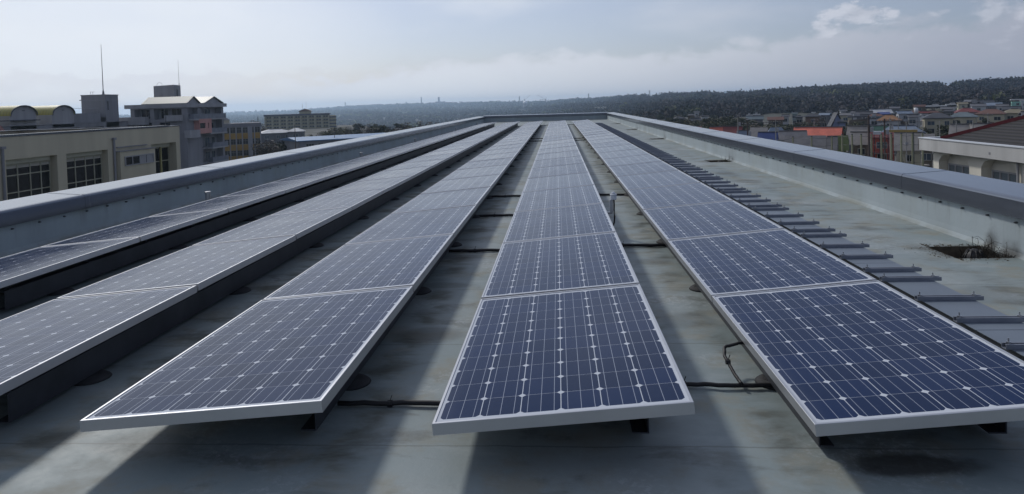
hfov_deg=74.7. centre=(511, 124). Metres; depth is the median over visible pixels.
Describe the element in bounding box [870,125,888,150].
house
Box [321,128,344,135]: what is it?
tree
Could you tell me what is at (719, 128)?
house
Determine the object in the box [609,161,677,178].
solar panel
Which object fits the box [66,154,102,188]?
window
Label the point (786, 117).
house
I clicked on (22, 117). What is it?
school building
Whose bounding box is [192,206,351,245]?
solar panel
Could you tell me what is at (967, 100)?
house
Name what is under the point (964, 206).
parapet wall
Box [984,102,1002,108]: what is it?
house
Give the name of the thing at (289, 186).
solar panel
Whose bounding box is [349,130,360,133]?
tree
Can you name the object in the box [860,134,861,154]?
net pole
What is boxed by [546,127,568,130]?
solar panel
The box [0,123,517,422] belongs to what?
mounting frame
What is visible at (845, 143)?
house
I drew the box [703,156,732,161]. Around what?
drain pit
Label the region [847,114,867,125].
house
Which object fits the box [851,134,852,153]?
net pole
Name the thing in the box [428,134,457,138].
solar panel
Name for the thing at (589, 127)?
solar panel
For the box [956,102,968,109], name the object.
house
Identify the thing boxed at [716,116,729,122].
tree
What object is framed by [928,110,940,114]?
house
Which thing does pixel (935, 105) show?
house
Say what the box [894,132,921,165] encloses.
house
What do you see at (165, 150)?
window
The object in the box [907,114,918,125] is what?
house
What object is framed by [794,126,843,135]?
house
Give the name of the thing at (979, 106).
house
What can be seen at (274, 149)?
tree
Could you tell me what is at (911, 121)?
window
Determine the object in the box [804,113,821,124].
house
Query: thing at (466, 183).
solar panel
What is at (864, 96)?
forest
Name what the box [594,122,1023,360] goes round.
cable duct
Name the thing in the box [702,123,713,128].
tree
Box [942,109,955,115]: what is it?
house
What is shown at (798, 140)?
house
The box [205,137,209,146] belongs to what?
window
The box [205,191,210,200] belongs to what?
vent stub
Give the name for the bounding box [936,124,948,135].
tree
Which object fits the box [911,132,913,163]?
net pole
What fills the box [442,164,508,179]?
solar panel
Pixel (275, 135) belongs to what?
house
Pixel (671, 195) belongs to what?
solar panel
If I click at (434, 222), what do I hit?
solar panel
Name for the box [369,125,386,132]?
tree
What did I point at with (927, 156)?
window
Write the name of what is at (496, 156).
solar panel
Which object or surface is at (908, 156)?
window
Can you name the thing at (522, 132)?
solar panel
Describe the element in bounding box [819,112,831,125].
house
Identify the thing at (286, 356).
solar panel
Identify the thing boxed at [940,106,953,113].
house
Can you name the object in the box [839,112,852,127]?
house
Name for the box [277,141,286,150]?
tree
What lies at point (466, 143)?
solar panel
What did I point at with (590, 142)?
solar panel
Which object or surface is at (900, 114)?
house
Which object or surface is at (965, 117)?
house
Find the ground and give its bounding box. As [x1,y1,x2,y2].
[233,85,1010,167]
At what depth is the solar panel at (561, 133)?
26.78 m
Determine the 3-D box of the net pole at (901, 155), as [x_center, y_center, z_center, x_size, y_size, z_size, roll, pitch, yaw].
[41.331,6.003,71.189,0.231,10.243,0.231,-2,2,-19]
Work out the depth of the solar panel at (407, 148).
20.01 m
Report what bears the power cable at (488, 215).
on the rooftop floor
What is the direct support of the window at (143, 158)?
in the school building at (36, 161)
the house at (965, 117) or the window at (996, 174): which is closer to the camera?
the window at (996, 174)
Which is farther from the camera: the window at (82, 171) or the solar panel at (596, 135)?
the window at (82, 171)
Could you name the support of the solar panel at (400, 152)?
on the mounting frame at (59, 282)
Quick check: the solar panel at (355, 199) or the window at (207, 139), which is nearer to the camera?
the solar panel at (355, 199)
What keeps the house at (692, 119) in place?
on the ground
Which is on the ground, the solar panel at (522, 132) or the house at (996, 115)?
the house at (996, 115)
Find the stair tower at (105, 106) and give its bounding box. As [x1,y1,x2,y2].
[79,92,118,126]
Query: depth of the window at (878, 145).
133.19 m
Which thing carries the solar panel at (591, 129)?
on the mounting frame at (989, 428)
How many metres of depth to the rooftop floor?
3.13 m
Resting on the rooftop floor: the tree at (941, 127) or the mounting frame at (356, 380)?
the mounting frame at (356, 380)
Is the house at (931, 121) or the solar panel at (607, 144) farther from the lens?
the house at (931, 121)
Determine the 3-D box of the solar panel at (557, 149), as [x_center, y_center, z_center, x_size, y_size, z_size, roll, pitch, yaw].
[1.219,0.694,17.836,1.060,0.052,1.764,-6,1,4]
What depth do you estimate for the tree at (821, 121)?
254.51 m
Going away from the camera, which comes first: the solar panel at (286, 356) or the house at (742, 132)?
the solar panel at (286, 356)
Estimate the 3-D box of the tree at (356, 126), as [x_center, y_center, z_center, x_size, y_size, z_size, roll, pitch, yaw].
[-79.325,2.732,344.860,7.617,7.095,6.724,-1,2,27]
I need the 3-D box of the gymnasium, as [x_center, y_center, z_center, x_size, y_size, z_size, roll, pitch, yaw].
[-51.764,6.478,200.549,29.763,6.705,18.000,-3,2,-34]
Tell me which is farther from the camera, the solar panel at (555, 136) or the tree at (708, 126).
the tree at (708, 126)
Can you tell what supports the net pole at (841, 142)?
on the ground
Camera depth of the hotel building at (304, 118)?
519.91 m
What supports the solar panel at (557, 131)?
on the mounting frame at (639, 426)
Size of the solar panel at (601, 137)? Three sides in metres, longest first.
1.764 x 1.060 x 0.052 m
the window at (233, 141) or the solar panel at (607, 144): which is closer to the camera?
the solar panel at (607, 144)
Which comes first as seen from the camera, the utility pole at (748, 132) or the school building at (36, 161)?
the school building at (36, 161)
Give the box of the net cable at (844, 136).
[776,135,919,140]
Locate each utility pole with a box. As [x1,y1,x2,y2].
[733,115,741,133]
[742,121,752,135]
[771,120,778,139]
[861,116,875,156]
[881,119,891,159]
[885,118,894,159]
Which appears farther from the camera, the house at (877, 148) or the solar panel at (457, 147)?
the house at (877, 148)
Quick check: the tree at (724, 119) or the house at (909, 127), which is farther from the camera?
the tree at (724, 119)
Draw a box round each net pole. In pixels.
[841,134,842,151]
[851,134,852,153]
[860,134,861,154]
[871,133,872,156]
[880,133,882,158]
[890,133,892,160]
[900,133,902,162]
[905,121,907,162]
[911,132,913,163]
[921,132,923,165]
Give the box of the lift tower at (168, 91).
[153,82,180,96]
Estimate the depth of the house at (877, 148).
132.94 m
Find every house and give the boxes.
[261,128,287,146]
[286,128,305,137]
[688,118,701,120]
[709,126,722,130]
[722,126,742,132]
[736,130,750,135]
[746,115,763,122]
[750,127,767,136]
[757,131,778,139]
[767,117,783,125]
[768,127,782,130]
[778,130,807,141]
[781,114,789,125]
[784,136,802,144]
[791,112,798,124]
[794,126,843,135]
[795,115,803,123]
[803,135,826,148]
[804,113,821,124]
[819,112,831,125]
[826,136,838,150]
[827,112,845,126]
[835,135,848,152]
[837,119,846,130]
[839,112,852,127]
[846,125,867,152]
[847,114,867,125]
[849,131,870,155]
[855,111,872,119]
[869,109,892,113]
[870,114,881,124]
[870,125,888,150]
[870,132,894,160]
[876,114,901,124]
[877,112,890,116]
[881,125,925,154]
[889,106,899,115]
[894,110,913,124]
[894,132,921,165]
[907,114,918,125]
[912,104,925,110]
[912,110,920,127]
[918,134,934,167]
[919,111,929,127]
[920,113,954,135]
[925,104,946,110]
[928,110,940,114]
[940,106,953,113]
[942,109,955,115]
[948,123,969,133]
[951,112,978,122]
[954,107,979,114]
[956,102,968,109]
[963,99,976,105]
[969,103,986,110]
[969,123,990,128]
[971,100,994,102]
[975,108,1006,122]
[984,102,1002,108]
[995,103,1008,110]
[1001,106,1021,110]
[1004,108,1022,119]
[1010,99,1023,105]
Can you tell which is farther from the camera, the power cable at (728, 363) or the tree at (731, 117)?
the tree at (731, 117)
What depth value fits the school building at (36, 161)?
38.61 m
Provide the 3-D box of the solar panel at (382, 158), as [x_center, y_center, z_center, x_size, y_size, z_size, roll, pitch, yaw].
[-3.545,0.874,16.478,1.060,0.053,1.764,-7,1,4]
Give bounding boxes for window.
[6,160,51,199]
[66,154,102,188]
[124,153,153,165]
[141,109,149,118]
[155,146,169,173]
[160,122,169,125]
[161,109,167,118]
[172,109,181,114]
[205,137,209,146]
[205,151,209,160]
[231,139,235,144]
[237,150,242,155]
[243,127,247,132]
[858,148,864,154]
[876,142,886,148]
[905,155,911,161]
[909,119,915,123]
[921,153,931,160]
[927,121,934,124]
[948,163,968,173]
[992,170,1015,181]
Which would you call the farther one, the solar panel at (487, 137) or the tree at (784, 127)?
the tree at (784, 127)
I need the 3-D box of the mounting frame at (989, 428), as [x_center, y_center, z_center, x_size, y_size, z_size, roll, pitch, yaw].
[3.150,0.560,24.035,0.975,0.237,42.596,-2,2,4]
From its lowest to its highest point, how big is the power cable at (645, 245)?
0.068 m
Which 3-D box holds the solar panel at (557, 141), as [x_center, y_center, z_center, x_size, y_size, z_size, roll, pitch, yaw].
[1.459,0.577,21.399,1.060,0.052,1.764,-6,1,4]
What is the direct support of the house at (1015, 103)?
on the ground
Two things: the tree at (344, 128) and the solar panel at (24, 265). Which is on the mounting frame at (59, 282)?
the solar panel at (24, 265)
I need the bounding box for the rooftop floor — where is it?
[0,119,1023,493]
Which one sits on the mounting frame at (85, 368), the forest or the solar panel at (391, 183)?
the solar panel at (391, 183)
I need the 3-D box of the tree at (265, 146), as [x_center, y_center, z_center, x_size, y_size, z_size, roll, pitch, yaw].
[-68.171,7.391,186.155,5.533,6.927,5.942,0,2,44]
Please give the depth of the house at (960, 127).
148.33 m
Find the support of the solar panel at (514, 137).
on the mounting frame at (356, 380)
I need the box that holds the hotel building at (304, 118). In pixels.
[263,105,336,129]
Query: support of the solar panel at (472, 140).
on the mounting frame at (85, 368)
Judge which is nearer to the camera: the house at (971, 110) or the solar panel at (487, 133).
the solar panel at (487, 133)
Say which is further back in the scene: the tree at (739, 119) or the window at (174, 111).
the tree at (739, 119)
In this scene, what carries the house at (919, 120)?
on the ground
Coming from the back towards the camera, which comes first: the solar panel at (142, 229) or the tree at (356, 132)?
the tree at (356, 132)
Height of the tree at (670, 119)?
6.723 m
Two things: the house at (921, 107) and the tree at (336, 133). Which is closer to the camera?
the tree at (336, 133)
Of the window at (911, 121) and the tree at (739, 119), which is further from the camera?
the tree at (739, 119)
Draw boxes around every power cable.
[337,395,440,406]
[449,247,499,251]
[479,214,513,216]
[489,195,520,196]
[599,193,625,195]
[621,241,666,246]
[684,376,772,387]
[723,341,744,385]
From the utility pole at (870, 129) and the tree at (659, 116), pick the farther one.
the tree at (659, 116)
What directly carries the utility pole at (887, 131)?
on the ground
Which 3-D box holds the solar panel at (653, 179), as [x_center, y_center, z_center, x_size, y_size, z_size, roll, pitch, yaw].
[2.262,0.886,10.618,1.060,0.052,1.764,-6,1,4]
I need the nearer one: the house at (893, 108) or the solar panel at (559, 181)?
the solar panel at (559, 181)
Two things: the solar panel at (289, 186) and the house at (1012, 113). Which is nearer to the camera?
the solar panel at (289, 186)
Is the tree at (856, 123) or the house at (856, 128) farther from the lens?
the tree at (856, 123)
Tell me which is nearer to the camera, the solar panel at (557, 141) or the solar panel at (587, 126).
the solar panel at (557, 141)
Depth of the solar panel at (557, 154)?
16.04 m
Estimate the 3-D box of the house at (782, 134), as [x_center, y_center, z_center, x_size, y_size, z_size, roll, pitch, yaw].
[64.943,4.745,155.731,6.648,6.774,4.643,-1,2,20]
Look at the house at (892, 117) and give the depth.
215.44 m
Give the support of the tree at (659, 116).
on the ground
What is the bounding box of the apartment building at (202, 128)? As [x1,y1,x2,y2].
[119,96,228,168]
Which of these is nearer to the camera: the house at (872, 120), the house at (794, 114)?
the house at (872, 120)
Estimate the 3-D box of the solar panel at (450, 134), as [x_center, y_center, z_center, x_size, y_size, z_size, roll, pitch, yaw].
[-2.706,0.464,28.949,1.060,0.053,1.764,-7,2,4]
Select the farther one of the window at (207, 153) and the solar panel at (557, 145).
the window at (207, 153)
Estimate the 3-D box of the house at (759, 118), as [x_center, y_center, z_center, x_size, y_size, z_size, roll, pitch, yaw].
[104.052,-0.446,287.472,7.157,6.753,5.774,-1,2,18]
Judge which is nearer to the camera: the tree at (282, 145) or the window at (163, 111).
the window at (163, 111)
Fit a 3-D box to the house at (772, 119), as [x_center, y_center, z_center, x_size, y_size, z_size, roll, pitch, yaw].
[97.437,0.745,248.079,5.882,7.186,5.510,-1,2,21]
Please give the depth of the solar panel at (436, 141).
23.60 m
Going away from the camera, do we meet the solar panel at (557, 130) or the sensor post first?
the sensor post
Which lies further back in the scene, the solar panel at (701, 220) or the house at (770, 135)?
the house at (770, 135)
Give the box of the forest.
[119,76,1023,129]
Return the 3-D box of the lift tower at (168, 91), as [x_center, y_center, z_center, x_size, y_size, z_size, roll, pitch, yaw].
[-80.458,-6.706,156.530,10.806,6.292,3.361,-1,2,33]
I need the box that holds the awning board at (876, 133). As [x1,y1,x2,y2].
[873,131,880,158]
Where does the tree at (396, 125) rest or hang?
on the ground
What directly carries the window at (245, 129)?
in the school building at (240, 138)
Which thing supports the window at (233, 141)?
in the school building at (240, 138)
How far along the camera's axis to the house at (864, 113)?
259.22 m
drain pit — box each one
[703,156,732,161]
[915,236,1015,260]
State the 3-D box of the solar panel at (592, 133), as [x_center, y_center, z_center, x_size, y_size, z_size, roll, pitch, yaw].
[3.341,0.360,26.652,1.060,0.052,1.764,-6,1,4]
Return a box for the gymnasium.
[279,133,381,150]
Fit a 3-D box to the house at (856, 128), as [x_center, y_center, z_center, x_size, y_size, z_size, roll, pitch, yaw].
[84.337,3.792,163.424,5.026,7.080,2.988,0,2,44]
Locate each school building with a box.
[0,105,131,130]
[0,125,180,200]
[224,118,260,160]
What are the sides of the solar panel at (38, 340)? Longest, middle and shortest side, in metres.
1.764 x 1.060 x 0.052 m
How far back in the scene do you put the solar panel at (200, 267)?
5.43 m
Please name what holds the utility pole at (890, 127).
on the ground
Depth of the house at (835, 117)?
210.84 m
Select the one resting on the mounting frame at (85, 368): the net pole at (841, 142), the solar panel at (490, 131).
the solar panel at (490, 131)
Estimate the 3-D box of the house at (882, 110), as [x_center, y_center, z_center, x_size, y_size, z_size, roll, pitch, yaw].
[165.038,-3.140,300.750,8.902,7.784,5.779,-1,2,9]
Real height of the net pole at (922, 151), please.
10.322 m
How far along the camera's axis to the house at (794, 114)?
307.73 m
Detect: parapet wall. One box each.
[0,116,484,256]
[484,112,606,122]
[606,112,1023,259]
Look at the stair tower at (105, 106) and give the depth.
134.39 m
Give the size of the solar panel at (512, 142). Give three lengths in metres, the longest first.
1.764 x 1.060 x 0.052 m
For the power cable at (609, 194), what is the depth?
10.71 m
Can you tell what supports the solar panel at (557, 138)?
on the mounting frame at (639, 426)
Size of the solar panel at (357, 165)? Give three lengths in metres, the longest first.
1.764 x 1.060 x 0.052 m
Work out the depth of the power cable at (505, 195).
10.87 m
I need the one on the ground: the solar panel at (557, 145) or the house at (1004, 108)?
the house at (1004, 108)
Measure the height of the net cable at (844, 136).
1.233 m
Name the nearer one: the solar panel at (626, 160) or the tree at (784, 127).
the solar panel at (626, 160)
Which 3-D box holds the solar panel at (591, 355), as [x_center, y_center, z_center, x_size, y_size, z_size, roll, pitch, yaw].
[0.260,1.161,3.584,1.060,0.052,1.764,-7,1,4]
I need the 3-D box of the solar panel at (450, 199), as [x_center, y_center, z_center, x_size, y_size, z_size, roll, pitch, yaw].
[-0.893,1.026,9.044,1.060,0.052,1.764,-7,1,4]
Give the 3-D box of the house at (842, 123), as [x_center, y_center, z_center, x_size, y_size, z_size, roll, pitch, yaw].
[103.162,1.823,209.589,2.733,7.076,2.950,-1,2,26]
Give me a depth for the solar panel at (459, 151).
18.11 m
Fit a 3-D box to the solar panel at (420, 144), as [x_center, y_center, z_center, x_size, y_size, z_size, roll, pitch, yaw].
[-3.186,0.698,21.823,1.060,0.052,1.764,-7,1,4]
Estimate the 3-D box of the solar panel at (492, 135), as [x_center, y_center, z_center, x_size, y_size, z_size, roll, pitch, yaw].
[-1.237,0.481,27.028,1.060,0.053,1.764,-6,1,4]
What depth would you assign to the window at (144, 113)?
143.56 m
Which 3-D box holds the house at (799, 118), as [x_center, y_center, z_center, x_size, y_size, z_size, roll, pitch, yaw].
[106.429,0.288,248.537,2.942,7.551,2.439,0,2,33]
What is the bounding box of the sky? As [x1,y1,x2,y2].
[0,0,1023,114]
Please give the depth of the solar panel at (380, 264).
5.27 m
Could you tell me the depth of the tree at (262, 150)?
184.16 m
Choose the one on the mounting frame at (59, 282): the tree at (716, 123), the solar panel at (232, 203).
the solar panel at (232, 203)
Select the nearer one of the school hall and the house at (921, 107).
the school hall
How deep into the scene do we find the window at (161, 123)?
142.03 m
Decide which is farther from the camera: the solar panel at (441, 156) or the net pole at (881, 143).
the net pole at (881, 143)
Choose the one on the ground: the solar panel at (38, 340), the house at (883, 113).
the house at (883, 113)
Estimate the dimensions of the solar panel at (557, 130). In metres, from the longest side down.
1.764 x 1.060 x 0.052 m
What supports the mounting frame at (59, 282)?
on the rooftop floor
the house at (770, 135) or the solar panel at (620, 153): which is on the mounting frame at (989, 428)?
the solar panel at (620, 153)
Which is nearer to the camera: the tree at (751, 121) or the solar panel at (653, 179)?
the solar panel at (653, 179)
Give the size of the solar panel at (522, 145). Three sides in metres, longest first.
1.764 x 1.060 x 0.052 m
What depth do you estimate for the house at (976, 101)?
397.14 m
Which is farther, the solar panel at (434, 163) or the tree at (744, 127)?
the tree at (744, 127)
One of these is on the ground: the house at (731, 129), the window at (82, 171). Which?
the house at (731, 129)
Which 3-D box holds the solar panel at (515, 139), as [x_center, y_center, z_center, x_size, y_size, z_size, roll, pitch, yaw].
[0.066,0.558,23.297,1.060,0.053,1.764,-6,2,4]
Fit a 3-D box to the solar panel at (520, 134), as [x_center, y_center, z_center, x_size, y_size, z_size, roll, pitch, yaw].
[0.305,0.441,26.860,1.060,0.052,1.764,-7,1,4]
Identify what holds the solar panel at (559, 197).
on the mounting frame at (639, 426)
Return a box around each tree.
[251,140,267,154]
[256,139,276,153]
[266,140,280,152]
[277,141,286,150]
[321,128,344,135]
[336,127,348,134]
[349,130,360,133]
[352,123,364,130]
[357,127,366,133]
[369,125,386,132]
[393,123,403,128]
[656,114,664,119]
[665,116,678,122]
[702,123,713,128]
[707,120,722,125]
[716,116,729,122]
[721,115,734,123]
[726,117,748,125]
[740,124,749,130]
[746,120,758,126]
[772,125,793,129]
[784,123,800,127]
[814,116,824,125]
[848,121,862,125]
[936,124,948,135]
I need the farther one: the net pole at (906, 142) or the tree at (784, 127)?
the tree at (784, 127)
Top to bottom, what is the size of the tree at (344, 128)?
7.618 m
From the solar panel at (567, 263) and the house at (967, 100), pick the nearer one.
the solar panel at (567, 263)
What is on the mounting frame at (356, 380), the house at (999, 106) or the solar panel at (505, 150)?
the solar panel at (505, 150)
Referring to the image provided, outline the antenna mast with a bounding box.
[101,51,104,93]
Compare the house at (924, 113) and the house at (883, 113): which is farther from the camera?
the house at (924, 113)
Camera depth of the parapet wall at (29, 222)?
10.36 m
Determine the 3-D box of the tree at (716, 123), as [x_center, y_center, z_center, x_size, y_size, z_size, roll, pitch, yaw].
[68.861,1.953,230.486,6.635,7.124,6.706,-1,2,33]
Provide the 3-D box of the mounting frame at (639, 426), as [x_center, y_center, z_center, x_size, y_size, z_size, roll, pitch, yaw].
[1.655,0.599,24.185,0.929,0.237,42.476,-2,2,4]
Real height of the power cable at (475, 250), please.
0.068 m
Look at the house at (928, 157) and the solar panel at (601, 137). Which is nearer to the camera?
the solar panel at (601, 137)
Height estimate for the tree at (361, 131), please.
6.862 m
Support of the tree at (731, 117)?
on the ground
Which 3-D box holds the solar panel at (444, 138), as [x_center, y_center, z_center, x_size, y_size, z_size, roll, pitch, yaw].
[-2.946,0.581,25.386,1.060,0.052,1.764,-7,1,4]
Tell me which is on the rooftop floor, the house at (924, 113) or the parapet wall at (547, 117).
the parapet wall at (547, 117)
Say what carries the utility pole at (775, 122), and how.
on the ground
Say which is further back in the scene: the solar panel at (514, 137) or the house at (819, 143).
the house at (819, 143)
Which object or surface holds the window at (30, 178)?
in the school building at (36, 161)
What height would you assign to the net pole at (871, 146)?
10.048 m
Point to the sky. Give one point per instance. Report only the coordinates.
(249, 55)
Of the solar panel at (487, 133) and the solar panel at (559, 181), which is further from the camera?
the solar panel at (487, 133)
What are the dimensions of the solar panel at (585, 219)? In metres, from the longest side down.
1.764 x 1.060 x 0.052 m
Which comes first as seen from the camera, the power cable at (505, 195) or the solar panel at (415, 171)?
the power cable at (505, 195)
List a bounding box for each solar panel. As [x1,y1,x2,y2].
[0,237,139,287]
[0,285,196,395]
[41,209,227,246]
[56,235,295,298]
[79,286,413,431]
[149,190,285,216]
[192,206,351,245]
[221,177,325,196]
[263,234,453,299]
[271,167,355,182]
[272,188,387,214]
[307,160,378,172]
[322,175,413,194]
[335,154,396,164]
[345,205,476,244]
[358,166,432,180]
[360,149,411,157]
[378,145,424,152]
[383,158,446,170]
[391,186,490,213]
[392,142,434,148]
[404,153,457,162]
[407,139,443,144]
[418,137,451,141]
[419,148,467,156]
[421,174,500,193]
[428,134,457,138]
[432,144,474,151]
[432,284,694,435]
[435,132,463,136]
[442,141,481,147]
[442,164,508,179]
[452,138,486,143]
[457,157,513,169]
[460,136,491,140]
[468,133,495,137]
[469,151,518,161]
[473,131,499,135]
[478,130,502,133]
[478,147,521,155]
[481,232,638,298]
[485,143,524,150]
[491,140,527,146]
[497,137,529,142]
[502,135,531,139]
[503,203,615,242]
[506,132,533,136]
[509,131,534,134]
[512,129,535,132]
[515,184,602,211]
[523,172,593,191]
[528,163,588,177]
[532,155,584,167]
[535,150,580,159]
[537,145,578,153]
[539,142,575,148]
[541,138,574,144]
[542,136,572,141]
[543,134,571,138]
[544,132,570,135]
[545,130,569,133]
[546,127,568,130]
[546,128,569,131]
[577,125,598,128]
[578,126,600,129]
[579,127,603,131]
[581,129,607,133]
[582,131,610,135]
[584,133,614,138]
[586,135,618,141]
[588,137,623,144]
[591,140,630,148]
[594,144,637,154]
[598,148,648,160]
[602,154,661,168]
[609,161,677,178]
[616,170,699,191]
[627,182,731,211]
[643,200,782,244]
[667,228,876,301]
[712,280,1023,436]
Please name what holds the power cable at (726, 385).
on the rooftop floor
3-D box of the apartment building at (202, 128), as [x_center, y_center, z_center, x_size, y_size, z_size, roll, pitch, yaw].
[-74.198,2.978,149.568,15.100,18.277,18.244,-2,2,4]
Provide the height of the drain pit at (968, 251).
0.237 m
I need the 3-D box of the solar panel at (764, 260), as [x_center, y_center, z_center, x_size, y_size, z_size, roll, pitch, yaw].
[1.903,1.062,5.274,1.060,0.052,1.764,-7,1,4]
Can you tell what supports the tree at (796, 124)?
on the ground
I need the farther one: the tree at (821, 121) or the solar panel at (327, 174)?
the tree at (821, 121)
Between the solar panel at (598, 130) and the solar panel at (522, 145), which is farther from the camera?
the solar panel at (598, 130)
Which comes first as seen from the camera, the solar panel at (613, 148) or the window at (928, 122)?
the solar panel at (613, 148)
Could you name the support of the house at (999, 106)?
on the ground
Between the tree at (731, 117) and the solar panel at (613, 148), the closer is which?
the solar panel at (613, 148)
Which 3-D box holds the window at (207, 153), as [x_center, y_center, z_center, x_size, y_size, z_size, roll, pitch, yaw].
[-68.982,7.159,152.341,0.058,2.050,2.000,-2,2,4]
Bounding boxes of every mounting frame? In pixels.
[0,123,494,309]
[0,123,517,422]
[301,125,541,430]
[573,123,1006,446]
[629,418,648,433]
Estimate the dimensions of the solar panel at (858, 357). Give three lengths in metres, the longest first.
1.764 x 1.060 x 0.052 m
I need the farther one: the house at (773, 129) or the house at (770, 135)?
the house at (773, 129)
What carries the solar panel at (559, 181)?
on the mounting frame at (639, 426)
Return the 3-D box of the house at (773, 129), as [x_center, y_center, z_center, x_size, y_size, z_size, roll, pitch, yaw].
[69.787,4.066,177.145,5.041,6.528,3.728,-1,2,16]
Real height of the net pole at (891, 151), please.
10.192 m
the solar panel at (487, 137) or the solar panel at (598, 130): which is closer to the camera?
the solar panel at (487, 137)
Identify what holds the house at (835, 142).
on the ground
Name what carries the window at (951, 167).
in the school hall
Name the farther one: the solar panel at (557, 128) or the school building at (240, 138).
the school building at (240, 138)
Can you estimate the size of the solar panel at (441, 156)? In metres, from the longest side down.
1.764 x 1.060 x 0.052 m
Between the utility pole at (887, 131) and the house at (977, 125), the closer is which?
the utility pole at (887, 131)
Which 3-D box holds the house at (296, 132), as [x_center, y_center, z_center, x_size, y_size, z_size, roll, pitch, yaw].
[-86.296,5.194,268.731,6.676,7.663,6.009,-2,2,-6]
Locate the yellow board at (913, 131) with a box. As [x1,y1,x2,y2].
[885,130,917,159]
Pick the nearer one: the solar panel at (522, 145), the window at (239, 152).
the solar panel at (522, 145)
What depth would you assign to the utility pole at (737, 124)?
142.23 m
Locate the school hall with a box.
[918,115,1023,183]
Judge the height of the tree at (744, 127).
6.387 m
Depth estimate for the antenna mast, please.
134.21 m
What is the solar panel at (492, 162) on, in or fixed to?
on the mounting frame at (356, 380)
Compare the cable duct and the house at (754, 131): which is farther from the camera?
the house at (754, 131)
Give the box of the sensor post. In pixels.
[607,192,616,225]
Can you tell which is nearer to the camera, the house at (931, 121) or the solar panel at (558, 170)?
the solar panel at (558, 170)
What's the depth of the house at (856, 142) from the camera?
137.32 m
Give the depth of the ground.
493.19 m
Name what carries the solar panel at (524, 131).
on the mounting frame at (356, 380)
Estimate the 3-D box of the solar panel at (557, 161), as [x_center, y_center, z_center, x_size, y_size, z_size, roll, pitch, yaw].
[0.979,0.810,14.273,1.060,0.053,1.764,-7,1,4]
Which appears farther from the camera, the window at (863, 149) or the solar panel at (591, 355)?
the window at (863, 149)

